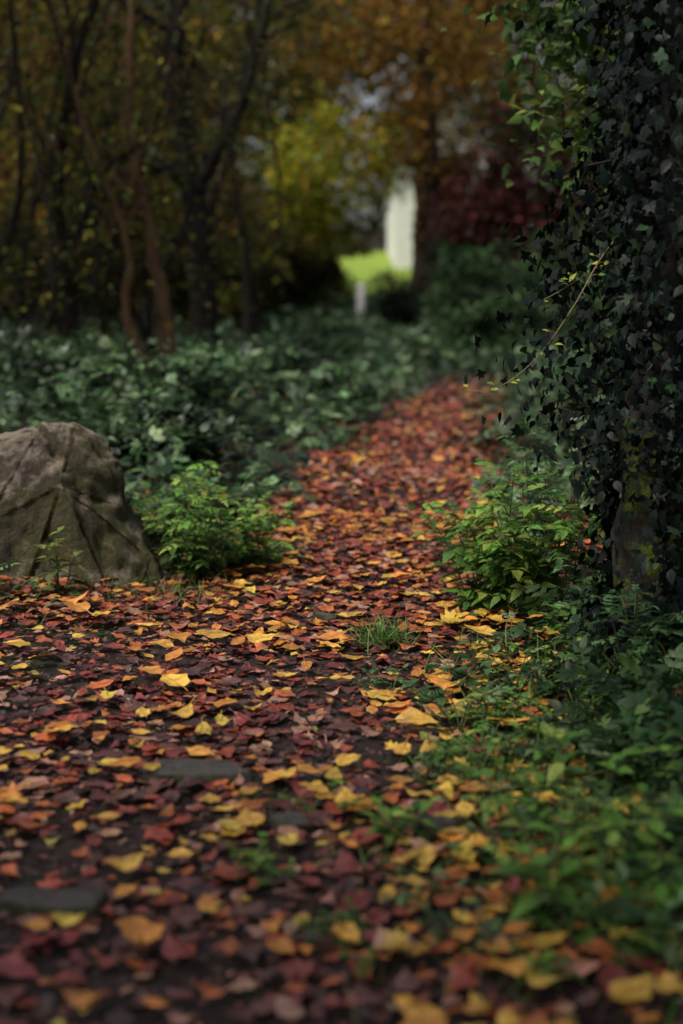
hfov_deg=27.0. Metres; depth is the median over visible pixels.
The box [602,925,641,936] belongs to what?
fallen leaf
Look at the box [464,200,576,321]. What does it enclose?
shrub
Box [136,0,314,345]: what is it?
tree
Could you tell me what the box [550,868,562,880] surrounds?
fallen leaf
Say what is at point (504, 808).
fallen leaf
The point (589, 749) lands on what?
wild plant
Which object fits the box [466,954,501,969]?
fallen leaf
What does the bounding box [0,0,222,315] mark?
tree
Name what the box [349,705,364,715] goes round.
fallen leaf
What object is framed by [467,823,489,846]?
fallen leaf
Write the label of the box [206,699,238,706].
fallen leaf
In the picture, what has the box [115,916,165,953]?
fallen leaf
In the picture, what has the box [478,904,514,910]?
fallen leaf
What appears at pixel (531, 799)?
wild plant
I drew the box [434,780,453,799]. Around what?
fallen leaf
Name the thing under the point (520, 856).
fallen leaf
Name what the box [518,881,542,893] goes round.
fallen leaf
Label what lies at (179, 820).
fallen leaf
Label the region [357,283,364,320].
gate post
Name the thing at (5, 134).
tree
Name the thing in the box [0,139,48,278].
shrub
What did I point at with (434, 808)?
fallen leaf
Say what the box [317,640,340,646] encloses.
fallen leaf
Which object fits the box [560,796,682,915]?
wild plant
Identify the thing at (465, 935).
fallen leaf
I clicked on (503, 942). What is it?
fallen leaf
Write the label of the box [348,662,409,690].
wild plant
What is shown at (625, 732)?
wild plant
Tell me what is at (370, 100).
sky
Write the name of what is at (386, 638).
grass
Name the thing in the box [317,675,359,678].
fallen leaf
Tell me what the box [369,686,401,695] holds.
fallen leaf
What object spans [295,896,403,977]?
wild plant
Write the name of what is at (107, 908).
fallen leaf
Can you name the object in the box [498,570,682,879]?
verge weeds
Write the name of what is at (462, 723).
wild plant
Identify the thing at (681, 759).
wild plant
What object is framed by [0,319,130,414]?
shrub
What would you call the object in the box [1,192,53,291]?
shrub
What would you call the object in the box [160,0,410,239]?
tree
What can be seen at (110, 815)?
fallen leaf
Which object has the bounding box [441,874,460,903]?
fallen leaf
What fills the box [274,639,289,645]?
fallen leaf
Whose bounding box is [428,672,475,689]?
fallen leaf
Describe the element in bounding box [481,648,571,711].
wild plant
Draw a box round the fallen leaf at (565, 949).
[538,944,578,960]
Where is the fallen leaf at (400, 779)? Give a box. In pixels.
[377,774,414,783]
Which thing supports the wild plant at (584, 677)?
on the ground at (50, 663)
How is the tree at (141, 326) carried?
on the ground at (50, 663)
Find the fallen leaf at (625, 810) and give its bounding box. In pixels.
[613,798,628,813]
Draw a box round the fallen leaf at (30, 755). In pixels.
[18,750,39,758]
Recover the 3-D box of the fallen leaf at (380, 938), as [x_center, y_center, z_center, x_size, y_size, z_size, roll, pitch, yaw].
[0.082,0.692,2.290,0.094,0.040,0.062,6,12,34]
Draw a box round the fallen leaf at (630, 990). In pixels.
[602,974,653,1001]
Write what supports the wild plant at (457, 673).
on the ground at (50, 663)
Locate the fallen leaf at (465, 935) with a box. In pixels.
[451,928,472,939]
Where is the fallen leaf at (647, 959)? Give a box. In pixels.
[614,954,667,968]
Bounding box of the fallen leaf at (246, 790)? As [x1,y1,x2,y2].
[238,787,262,796]
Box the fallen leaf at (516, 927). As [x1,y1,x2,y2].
[500,918,530,932]
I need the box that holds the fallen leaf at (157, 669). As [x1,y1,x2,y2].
[139,665,162,674]
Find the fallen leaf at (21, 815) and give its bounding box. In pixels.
[2,812,37,824]
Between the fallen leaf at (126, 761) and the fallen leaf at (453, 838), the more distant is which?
the fallen leaf at (126, 761)
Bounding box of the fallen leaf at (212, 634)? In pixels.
[196,629,230,638]
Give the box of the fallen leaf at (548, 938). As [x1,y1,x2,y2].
[531,931,568,954]
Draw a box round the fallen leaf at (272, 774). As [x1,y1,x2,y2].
[259,769,283,784]
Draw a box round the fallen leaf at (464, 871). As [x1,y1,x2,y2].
[433,865,469,881]
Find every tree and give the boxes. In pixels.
[0,0,80,55]
[0,0,94,334]
[0,0,116,378]
[0,0,130,308]
[0,0,145,303]
[0,0,174,304]
[0,0,204,245]
[0,0,217,328]
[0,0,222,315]
[0,0,235,338]
[0,0,248,380]
[0,0,273,308]
[0,7,100,225]
[0,10,49,212]
[0,19,193,387]
[2,0,246,385]
[3,0,187,334]
[7,0,183,348]
[7,0,185,370]
[9,0,210,350]
[22,0,215,384]
[24,0,222,360]
[25,0,404,336]
[31,0,392,354]
[50,0,265,360]
[76,0,291,360]
[123,5,270,354]
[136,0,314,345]
[144,0,320,283]
[147,0,336,341]
[157,0,350,340]
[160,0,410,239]
[190,0,358,244]
[248,92,416,316]
[269,0,543,319]
[308,0,532,300]
[379,0,585,298]
[439,0,661,249]
[464,0,682,671]
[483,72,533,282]
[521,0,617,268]
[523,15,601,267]
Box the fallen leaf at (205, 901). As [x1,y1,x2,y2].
[197,892,217,911]
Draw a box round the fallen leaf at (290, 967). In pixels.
[278,958,314,985]
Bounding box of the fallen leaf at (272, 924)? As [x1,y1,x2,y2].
[259,918,280,929]
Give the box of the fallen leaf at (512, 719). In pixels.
[486,717,529,721]
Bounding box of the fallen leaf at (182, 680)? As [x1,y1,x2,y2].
[159,674,189,690]
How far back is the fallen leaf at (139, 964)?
2.26 m
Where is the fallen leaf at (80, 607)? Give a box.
[69,602,90,613]
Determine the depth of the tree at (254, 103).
34.29 m
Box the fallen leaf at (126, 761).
[108,756,147,766]
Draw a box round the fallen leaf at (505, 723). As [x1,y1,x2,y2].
[497,719,526,725]
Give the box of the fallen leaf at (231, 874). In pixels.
[220,855,262,879]
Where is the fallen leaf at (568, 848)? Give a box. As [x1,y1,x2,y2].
[556,839,596,850]
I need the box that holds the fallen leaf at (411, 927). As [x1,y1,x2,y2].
[395,922,425,931]
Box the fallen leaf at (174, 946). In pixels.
[162,921,201,958]
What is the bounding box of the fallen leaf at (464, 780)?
[456,772,476,781]
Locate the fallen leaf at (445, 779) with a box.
[428,774,463,783]
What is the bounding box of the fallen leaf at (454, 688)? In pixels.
[445,684,459,695]
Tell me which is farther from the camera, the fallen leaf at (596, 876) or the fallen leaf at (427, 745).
the fallen leaf at (427, 745)
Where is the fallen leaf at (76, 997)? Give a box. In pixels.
[53,983,105,1006]
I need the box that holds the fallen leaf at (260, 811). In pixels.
[238,805,270,815]
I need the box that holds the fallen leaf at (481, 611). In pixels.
[474,608,488,616]
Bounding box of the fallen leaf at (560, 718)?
[544,708,569,722]
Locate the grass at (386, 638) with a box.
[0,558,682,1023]
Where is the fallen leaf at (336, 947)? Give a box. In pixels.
[321,931,364,953]
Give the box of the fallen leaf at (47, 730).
[42,728,73,732]
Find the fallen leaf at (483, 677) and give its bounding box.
[467,673,489,683]
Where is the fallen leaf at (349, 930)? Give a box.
[333,916,359,943]
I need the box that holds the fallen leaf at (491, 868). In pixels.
[483,865,501,872]
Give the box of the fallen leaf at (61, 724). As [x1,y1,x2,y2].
[45,721,75,727]
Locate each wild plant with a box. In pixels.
[0,560,64,599]
[33,526,85,597]
[127,461,239,555]
[129,473,272,581]
[176,467,288,532]
[214,831,302,889]
[216,498,305,572]
[277,779,385,825]
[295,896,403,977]
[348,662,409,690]
[359,795,442,863]
[379,861,467,913]
[394,486,537,617]
[400,678,448,707]
[401,890,529,962]
[402,729,484,764]
[402,748,467,791]
[415,687,496,735]
[422,737,529,794]
[423,706,532,767]
[424,644,545,692]
[426,458,600,622]
[441,822,525,877]
[448,678,542,723]
[449,685,551,743]
[455,752,598,845]
[458,777,515,816]
[459,612,556,657]
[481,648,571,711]
[482,833,673,958]
[483,637,606,688]
[483,714,590,765]
[489,807,611,922]
[496,409,574,593]
[496,776,634,838]
[497,941,585,999]
[503,819,664,906]
[521,712,668,779]
[522,690,613,744]
[527,720,602,788]
[537,604,638,655]
[539,723,663,818]
[542,484,606,619]
[542,778,682,883]
[548,652,624,709]
[549,859,682,968]
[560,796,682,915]
[567,738,676,803]
[569,582,682,674]
[578,704,659,743]
[598,690,679,731]
[629,628,682,693]
[631,745,682,821]
[631,780,682,872]
[647,868,682,966]
[660,722,682,775]
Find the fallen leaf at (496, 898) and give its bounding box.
[478,888,514,904]
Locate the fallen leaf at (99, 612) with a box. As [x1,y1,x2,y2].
[91,611,111,616]
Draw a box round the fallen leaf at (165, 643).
[146,639,177,648]
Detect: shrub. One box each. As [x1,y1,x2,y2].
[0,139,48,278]
[0,183,90,327]
[0,185,255,375]
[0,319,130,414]
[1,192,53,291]
[6,193,187,336]
[16,189,165,320]
[82,383,266,481]
[96,336,263,416]
[118,195,260,324]
[140,225,294,332]
[213,192,319,304]
[222,332,318,392]
[249,228,331,321]
[280,363,382,420]
[282,231,344,315]
[283,316,372,362]
[290,213,374,297]
[362,265,425,335]
[410,119,463,288]
[412,205,497,324]
[420,98,582,297]
[420,242,545,327]
[433,277,561,355]
[439,77,532,275]
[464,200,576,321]
[467,215,575,333]
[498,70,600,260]
[499,145,602,329]
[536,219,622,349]
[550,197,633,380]
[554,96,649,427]
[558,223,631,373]
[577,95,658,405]
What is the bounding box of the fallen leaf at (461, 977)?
[447,962,480,991]
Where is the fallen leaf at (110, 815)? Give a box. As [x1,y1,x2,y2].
[88,812,120,818]
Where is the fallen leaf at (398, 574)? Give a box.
[385,571,416,577]
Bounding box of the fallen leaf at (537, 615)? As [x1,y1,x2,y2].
[527,613,546,617]
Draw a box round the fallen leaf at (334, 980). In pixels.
[319,974,343,986]
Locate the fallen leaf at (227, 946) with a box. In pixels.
[221,937,240,958]
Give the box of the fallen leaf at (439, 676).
[427,674,447,682]
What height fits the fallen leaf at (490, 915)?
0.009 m
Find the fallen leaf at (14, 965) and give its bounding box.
[0,953,41,977]
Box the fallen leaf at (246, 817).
[235,807,264,826]
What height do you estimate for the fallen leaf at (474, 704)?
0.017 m
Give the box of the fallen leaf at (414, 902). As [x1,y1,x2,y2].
[409,897,426,908]
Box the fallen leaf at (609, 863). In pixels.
[581,856,619,865]
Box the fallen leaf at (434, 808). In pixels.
[423,801,454,815]
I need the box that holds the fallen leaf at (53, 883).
[36,876,78,888]
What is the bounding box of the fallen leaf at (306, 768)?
[292,760,323,773]
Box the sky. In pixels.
[1,0,585,226]
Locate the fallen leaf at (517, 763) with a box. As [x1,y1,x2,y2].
[506,759,530,770]
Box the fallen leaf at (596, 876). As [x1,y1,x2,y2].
[573,870,604,889]
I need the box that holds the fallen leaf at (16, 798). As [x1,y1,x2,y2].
[0,795,36,803]
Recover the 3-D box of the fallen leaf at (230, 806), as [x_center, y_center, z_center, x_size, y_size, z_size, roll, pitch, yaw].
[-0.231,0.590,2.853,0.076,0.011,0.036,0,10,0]
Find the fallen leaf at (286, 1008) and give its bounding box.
[276,996,304,1018]
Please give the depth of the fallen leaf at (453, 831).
2.71 m
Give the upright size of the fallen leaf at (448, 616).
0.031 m
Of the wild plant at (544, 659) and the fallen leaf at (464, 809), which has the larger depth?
the wild plant at (544, 659)
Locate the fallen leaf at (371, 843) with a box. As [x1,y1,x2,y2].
[350,831,391,852]
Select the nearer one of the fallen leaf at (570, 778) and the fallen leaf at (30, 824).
the fallen leaf at (30, 824)
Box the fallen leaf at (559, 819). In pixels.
[550,810,594,822]
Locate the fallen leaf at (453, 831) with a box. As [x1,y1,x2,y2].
[427,826,489,835]
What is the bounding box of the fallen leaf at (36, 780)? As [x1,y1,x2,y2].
[8,774,55,787]
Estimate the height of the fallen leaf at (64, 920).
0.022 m
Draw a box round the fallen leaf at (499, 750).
[491,742,511,753]
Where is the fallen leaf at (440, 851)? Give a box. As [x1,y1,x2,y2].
[431,841,448,855]
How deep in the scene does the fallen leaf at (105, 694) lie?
3.56 m
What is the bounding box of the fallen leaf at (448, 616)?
[434,609,461,622]
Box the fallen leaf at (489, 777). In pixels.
[480,775,497,784]
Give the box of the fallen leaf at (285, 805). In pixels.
[264,795,306,810]
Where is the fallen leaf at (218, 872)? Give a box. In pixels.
[205,866,236,875]
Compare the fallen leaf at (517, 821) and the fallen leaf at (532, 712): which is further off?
the fallen leaf at (532, 712)
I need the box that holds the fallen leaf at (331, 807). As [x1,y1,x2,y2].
[323,801,346,813]
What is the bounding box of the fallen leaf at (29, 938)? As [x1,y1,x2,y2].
[21,931,51,946]
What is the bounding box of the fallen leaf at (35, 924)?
[20,918,56,929]
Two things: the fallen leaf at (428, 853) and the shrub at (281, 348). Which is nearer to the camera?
the fallen leaf at (428, 853)
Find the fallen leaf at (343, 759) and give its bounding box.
[336,754,360,766]
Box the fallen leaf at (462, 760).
[446,757,477,767]
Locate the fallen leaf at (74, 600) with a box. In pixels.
[59,585,94,603]
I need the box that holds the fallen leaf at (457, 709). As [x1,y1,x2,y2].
[432,707,478,717]
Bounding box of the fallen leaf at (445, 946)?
[432,939,459,954]
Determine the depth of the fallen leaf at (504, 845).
2.67 m
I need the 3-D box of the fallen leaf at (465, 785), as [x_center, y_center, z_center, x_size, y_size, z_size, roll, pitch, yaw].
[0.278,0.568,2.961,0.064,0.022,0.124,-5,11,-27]
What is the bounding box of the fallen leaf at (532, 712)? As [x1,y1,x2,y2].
[517,703,542,715]
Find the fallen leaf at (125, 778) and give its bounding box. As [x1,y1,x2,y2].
[114,774,133,781]
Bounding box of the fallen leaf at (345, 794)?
[334,782,356,803]
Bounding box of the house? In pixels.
[378,24,572,267]
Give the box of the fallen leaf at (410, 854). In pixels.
[404,850,419,858]
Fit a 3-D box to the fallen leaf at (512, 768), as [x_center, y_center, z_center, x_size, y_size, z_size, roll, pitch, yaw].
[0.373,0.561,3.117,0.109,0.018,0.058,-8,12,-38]
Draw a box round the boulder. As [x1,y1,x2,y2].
[0,422,163,589]
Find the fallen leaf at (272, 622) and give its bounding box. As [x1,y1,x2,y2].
[255,620,289,625]
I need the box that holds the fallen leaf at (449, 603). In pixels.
[427,601,459,606]
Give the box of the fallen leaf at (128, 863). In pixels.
[104,844,153,871]
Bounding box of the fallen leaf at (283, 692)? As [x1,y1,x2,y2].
[272,687,295,696]
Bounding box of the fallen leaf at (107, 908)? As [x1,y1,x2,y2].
[100,902,114,913]
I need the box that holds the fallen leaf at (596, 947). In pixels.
[575,938,622,956]
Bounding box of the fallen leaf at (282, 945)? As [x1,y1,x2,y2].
[264,939,294,954]
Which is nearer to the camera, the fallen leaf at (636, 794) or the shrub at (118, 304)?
the fallen leaf at (636, 794)
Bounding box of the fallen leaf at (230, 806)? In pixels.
[209,803,242,809]
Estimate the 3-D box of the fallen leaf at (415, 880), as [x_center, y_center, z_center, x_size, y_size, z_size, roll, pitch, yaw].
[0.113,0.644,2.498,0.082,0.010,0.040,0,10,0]
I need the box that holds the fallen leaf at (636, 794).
[628,784,659,799]
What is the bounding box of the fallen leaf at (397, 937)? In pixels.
[377,927,425,951]
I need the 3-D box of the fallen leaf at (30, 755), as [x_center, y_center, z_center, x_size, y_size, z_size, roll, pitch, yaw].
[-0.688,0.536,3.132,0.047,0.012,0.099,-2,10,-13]
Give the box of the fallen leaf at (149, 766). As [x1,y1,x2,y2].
[143,762,160,770]
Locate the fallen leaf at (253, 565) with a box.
[237,564,272,569]
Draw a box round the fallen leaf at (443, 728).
[427,726,460,729]
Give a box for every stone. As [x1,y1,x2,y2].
[0,887,107,924]
[136,758,253,790]
[264,810,315,835]
[311,611,337,624]
[414,815,459,843]
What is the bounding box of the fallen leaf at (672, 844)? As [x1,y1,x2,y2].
[658,838,679,846]
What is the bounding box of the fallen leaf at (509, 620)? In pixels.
[496,617,523,624]
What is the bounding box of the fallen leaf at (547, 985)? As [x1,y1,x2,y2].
[529,979,555,987]
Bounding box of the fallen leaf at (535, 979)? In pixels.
[518,964,569,986]
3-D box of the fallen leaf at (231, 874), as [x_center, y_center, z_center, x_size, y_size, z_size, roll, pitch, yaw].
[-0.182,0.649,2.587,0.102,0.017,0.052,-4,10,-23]
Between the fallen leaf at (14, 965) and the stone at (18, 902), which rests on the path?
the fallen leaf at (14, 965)
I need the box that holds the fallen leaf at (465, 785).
[454,781,502,791]
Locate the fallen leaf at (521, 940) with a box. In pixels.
[512,933,534,947]
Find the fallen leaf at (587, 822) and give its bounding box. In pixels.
[586,814,606,824]
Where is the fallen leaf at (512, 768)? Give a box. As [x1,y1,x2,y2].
[491,763,535,772]
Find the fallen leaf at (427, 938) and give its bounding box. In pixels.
[420,934,437,944]
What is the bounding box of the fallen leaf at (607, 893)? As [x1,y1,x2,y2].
[601,886,614,898]
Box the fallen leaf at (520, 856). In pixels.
[514,841,547,860]
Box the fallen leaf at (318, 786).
[299,780,333,795]
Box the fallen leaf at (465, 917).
[452,909,475,925]
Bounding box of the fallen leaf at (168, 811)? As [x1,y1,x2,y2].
[155,803,173,816]
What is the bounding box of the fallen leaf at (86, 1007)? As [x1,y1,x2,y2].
[79,988,97,1013]
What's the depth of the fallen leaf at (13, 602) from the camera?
4.44 m
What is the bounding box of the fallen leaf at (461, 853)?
[444,833,477,861]
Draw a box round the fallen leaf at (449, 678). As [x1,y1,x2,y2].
[424,673,452,685]
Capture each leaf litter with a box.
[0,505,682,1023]
[123,372,615,524]
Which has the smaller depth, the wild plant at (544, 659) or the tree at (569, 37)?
the wild plant at (544, 659)
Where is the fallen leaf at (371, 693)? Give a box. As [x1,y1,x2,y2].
[358,689,396,699]
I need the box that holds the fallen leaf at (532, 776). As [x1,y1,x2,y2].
[524,772,537,783]
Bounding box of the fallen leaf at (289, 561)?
[282,557,298,563]
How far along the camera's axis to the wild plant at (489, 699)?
3.56 m
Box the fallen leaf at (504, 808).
[490,800,507,820]
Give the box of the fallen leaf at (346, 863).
[335,849,367,875]
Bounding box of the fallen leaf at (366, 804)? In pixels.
[346,796,384,810]
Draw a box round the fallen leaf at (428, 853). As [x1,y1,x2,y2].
[413,842,435,869]
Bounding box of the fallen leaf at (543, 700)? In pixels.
[534,697,561,704]
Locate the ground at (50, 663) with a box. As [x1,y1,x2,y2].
[0,227,682,891]
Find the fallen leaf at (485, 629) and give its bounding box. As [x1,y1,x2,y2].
[465,624,495,634]
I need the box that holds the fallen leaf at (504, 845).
[498,839,517,850]
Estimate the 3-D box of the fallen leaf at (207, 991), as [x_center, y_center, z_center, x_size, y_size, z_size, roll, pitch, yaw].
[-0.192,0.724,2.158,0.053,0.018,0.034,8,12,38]
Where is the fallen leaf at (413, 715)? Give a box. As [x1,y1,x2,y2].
[389,708,439,724]
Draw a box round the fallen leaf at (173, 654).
[165,647,182,660]
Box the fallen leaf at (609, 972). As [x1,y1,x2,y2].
[596,955,631,996]
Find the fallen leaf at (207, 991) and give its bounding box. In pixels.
[196,982,232,998]
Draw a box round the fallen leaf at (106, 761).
[91,758,117,764]
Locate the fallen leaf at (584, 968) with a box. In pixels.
[547,960,601,976]
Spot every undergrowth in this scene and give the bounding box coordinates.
[0,288,578,550]
[422,327,624,578]
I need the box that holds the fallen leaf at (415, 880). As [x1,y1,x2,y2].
[383,872,428,884]
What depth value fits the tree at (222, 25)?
18.08 m
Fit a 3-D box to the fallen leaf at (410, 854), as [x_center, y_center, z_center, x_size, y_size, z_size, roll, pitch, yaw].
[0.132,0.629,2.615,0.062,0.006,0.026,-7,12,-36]
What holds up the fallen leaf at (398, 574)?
on the path
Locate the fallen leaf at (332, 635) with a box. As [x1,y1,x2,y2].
[309,628,352,639]
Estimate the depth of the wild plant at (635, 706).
3.30 m
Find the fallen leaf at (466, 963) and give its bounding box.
[455,953,488,974]
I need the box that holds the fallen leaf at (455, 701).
[446,698,473,703]
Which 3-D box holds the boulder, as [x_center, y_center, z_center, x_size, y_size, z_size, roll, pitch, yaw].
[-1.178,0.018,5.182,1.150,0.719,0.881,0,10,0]
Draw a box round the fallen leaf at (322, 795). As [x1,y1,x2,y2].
[308,791,336,798]
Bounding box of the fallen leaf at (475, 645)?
[469,640,487,649]
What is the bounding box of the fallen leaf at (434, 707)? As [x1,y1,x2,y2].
[417,702,443,712]
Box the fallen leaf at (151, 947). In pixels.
[133,941,157,952]
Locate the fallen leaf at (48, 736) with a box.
[31,729,55,740]
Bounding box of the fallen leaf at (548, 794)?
[534,791,559,803]
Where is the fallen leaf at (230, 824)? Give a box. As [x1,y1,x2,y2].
[219,819,241,833]
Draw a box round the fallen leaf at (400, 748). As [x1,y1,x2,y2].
[391,737,410,753]
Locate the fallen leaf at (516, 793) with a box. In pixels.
[505,791,521,801]
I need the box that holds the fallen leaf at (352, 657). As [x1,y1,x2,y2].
[339,652,369,659]
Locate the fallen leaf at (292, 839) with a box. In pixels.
[276,832,300,843]
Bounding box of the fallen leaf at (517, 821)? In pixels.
[511,818,528,831]
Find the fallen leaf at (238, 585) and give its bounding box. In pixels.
[224,583,248,587]
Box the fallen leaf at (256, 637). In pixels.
[244,632,278,642]
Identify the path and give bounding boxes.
[0,361,682,1023]
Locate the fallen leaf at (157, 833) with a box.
[143,824,172,839]
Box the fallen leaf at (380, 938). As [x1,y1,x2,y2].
[372,926,407,953]
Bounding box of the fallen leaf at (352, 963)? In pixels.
[348,953,372,979]
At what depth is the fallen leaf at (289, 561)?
5.23 m
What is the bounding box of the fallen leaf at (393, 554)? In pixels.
[386,552,401,558]
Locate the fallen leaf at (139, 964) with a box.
[123,957,150,972]
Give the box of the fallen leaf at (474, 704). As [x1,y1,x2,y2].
[452,699,499,706]
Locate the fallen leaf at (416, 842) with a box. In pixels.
[408,837,459,850]
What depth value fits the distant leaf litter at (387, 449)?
7.82 m
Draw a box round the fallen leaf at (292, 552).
[282,550,300,554]
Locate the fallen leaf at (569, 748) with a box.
[558,744,574,752]
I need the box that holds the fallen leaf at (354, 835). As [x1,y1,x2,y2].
[341,827,381,850]
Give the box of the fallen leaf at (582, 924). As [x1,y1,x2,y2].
[571,921,593,927]
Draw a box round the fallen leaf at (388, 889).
[379,881,395,902]
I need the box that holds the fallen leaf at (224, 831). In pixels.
[217,825,246,837]
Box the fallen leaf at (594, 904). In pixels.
[582,892,641,909]
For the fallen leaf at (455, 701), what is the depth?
3.62 m
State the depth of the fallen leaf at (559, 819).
2.77 m
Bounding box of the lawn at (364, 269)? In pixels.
[309,252,570,310]
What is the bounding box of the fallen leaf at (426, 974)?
[412,969,440,977]
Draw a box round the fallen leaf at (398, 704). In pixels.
[384,700,410,706]
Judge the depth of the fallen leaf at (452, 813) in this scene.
2.80 m
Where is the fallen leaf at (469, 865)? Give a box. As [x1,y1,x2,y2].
[456,856,482,869]
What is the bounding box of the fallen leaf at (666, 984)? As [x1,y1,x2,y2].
[649,970,682,992]
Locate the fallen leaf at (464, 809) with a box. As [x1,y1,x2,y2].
[456,798,473,820]
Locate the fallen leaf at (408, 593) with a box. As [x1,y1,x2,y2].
[382,588,418,594]
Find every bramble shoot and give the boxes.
[463,236,617,391]
[533,255,630,305]
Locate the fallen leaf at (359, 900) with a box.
[338,889,370,911]
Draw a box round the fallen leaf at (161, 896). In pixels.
[154,889,187,903]
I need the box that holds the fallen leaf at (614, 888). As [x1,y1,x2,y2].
[608,880,637,896]
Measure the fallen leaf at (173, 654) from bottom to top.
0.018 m
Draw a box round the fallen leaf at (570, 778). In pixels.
[563,775,580,781]
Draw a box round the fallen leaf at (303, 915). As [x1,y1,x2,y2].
[293,911,309,925]
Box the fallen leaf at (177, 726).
[169,724,191,728]
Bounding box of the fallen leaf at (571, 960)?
[553,947,581,972]
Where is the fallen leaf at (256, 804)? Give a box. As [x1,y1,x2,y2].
[230,798,268,813]
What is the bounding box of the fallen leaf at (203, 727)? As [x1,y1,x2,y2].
[190,719,211,735]
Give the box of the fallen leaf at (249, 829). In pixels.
[218,822,253,835]
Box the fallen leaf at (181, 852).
[165,847,199,856]
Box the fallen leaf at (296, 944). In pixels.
[262,932,321,948]
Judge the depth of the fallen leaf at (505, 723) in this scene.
3.42 m
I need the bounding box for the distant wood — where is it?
[0,0,587,243]
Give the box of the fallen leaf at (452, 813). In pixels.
[433,810,470,817]
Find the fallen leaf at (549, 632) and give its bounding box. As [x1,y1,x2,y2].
[542,626,564,636]
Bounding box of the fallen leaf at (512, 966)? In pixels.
[487,942,546,975]
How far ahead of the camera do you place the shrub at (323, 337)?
15.26 m
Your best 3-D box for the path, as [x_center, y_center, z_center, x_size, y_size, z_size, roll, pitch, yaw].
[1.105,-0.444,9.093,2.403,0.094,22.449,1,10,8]
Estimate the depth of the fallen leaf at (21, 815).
2.84 m
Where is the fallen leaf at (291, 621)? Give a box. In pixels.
[278,617,300,626]
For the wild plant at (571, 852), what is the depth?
2.52 m
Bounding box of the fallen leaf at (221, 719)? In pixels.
[215,710,228,725]
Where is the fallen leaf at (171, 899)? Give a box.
[148,888,180,906]
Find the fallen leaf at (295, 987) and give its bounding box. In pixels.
[281,983,314,991]
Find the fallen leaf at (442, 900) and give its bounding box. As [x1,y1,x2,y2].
[433,893,459,911]
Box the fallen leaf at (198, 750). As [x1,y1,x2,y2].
[185,746,214,754]
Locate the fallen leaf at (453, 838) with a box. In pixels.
[437,825,474,841]
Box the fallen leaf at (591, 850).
[556,838,625,851]
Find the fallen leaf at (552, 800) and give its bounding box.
[549,797,584,809]
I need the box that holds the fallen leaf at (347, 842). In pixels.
[338,833,356,846]
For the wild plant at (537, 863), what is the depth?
2.41 m
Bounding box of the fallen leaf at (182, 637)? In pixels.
[165,632,191,642]
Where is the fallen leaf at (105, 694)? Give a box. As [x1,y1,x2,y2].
[100,687,115,698]
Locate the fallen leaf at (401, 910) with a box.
[393,902,416,921]
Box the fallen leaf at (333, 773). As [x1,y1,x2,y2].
[325,767,342,781]
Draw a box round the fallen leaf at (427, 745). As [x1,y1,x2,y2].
[420,732,439,752]
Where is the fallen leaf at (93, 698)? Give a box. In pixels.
[80,696,97,700]
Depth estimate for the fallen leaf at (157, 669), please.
3.78 m
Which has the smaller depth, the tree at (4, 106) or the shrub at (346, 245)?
the tree at (4, 106)
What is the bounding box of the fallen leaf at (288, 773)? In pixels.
[277,766,296,778]
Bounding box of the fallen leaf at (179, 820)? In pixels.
[160,817,200,826]
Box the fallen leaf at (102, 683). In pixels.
[85,675,118,688]
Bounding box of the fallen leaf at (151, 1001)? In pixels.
[137,995,169,1006]
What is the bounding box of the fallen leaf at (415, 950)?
[409,943,430,954]
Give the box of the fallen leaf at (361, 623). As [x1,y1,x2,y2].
[344,621,373,625]
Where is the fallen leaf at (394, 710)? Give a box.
[384,705,420,713]
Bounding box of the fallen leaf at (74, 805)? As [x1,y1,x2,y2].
[66,800,83,810]
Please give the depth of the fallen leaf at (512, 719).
3.44 m
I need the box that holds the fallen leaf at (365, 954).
[346,950,393,958]
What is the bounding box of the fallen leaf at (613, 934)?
[609,927,635,937]
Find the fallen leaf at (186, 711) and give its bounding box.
[167,696,195,717]
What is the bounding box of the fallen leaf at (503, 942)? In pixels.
[476,939,526,951]
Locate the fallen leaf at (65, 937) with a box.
[19,931,84,945]
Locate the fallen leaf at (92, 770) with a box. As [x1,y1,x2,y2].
[87,764,101,772]
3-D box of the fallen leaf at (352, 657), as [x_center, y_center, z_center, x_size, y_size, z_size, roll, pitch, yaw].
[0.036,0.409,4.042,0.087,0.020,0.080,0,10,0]
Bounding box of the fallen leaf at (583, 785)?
[575,781,594,786]
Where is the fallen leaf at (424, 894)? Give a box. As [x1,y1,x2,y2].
[410,888,429,899]
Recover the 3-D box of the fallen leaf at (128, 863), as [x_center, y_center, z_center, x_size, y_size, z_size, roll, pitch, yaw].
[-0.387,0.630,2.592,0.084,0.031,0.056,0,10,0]
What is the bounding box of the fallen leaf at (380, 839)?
[355,829,383,844]
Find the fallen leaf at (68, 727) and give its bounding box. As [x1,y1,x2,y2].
[49,725,81,730]
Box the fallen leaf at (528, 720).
[523,715,535,724]
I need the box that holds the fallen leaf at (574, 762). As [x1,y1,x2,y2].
[569,758,594,777]
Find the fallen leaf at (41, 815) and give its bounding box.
[25,811,51,818]
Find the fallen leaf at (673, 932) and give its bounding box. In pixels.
[659,931,682,942]
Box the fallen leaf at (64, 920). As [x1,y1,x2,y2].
[50,909,92,926]
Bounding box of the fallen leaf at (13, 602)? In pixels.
[7,600,35,605]
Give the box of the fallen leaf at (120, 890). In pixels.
[115,881,138,896]
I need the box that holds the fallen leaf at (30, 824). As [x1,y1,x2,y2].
[14,818,45,827]
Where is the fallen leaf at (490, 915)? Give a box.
[469,907,498,921]

